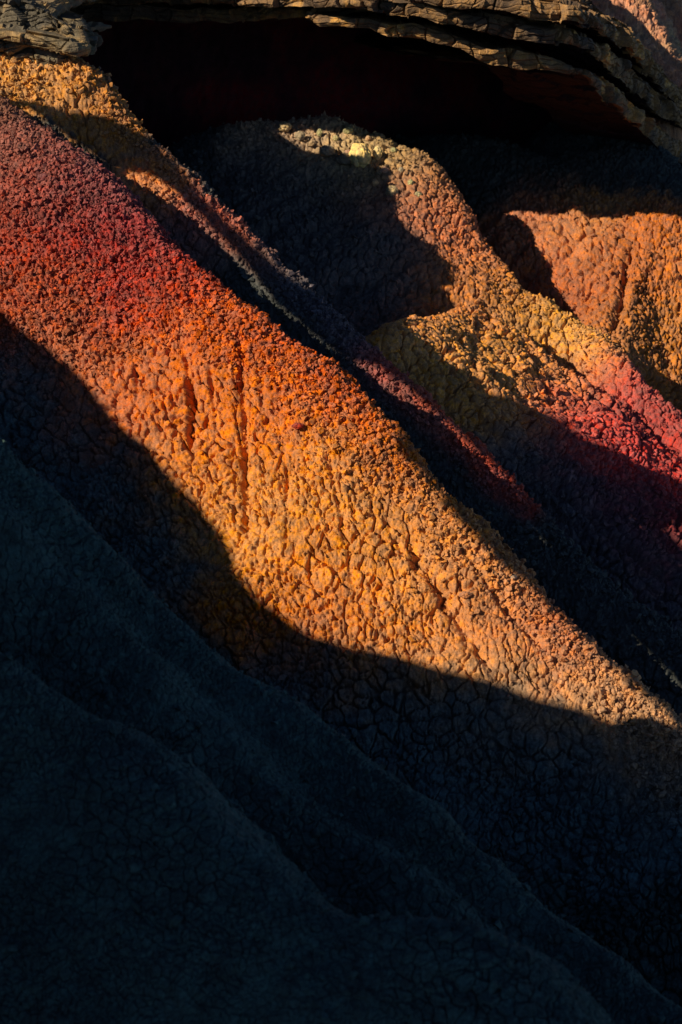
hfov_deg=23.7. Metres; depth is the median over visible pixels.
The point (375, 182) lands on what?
boulder
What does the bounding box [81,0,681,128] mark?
rock ledge
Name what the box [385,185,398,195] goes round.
boulder
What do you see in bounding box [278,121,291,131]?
boulder
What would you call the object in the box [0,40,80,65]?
rock slab
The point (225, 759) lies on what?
hill
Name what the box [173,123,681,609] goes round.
crumbs
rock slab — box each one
[0,0,111,47]
[0,11,96,56]
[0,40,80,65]
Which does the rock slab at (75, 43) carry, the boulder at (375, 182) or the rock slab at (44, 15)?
the rock slab at (44, 15)
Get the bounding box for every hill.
[0,57,681,715]
[0,105,681,1007]
[0,437,681,1023]
[0,491,507,938]
[0,652,614,1023]
[165,115,681,446]
[365,304,681,630]
[393,133,681,411]
[481,120,681,410]
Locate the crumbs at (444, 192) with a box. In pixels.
[173,110,681,434]
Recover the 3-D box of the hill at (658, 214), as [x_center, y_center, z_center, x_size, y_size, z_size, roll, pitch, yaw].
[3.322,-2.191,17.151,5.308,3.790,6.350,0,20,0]
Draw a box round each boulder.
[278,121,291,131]
[294,131,305,140]
[308,140,314,146]
[316,129,322,136]
[319,145,334,155]
[335,152,350,164]
[343,126,352,133]
[348,143,370,167]
[372,145,381,159]
[372,179,378,185]
[380,166,388,172]
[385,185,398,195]
[390,147,396,152]
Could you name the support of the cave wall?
attached to the hillside
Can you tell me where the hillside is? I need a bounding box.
[571,0,681,139]
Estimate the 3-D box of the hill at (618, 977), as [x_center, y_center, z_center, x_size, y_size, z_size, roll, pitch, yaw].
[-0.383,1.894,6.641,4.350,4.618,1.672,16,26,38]
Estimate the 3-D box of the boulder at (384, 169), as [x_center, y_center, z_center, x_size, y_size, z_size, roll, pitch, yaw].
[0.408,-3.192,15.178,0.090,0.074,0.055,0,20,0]
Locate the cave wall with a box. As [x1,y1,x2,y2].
[80,19,569,147]
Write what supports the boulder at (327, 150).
on the hill at (267, 227)
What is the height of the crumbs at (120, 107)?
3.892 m
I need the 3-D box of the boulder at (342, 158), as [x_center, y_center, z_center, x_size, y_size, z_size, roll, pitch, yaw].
[0.029,-3.312,15.235,0.181,0.123,0.110,0,20,0]
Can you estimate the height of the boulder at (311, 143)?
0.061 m
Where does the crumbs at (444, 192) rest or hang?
on the hill at (267, 227)
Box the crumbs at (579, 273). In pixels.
[394,122,681,404]
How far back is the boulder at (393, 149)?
15.39 m
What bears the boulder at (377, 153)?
on the hill at (267, 227)
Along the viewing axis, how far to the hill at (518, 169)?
16.53 m
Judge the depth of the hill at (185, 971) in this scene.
4.54 m
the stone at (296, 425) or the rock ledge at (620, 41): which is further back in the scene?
the rock ledge at (620, 41)
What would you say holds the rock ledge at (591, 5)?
on the rock ledge at (569, 46)
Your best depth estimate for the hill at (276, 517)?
9.46 m
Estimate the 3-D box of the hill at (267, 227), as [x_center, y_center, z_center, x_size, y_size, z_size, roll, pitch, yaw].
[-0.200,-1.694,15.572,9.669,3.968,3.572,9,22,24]
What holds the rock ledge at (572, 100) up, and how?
attached to the hillside
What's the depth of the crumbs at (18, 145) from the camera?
10.37 m
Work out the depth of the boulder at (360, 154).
15.16 m
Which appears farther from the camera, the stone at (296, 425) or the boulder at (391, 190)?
the boulder at (391, 190)
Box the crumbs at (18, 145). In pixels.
[0,95,681,972]
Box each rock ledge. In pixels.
[70,2,681,165]
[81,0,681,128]
[358,0,681,102]
[571,0,681,111]
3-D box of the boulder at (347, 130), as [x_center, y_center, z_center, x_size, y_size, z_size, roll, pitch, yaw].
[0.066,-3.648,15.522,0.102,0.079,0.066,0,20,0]
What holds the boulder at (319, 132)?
on the hill at (267, 227)
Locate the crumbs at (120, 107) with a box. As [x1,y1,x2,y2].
[0,53,681,701]
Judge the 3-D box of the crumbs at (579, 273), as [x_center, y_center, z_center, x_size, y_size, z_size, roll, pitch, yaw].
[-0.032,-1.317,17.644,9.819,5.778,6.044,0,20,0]
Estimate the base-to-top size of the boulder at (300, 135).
0.094 m
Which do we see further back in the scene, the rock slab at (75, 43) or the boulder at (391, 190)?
the boulder at (391, 190)
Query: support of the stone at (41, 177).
on the crumbs at (18, 145)
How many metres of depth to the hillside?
18.03 m
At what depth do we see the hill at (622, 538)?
12.47 m
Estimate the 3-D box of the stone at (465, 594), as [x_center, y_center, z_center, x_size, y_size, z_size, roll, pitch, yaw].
[0.712,0.475,9.290,0.077,0.043,0.040,0,20,0]
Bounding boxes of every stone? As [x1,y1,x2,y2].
[37,173,47,181]
[291,422,303,428]
[459,591,471,598]
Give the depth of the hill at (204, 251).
11.13 m

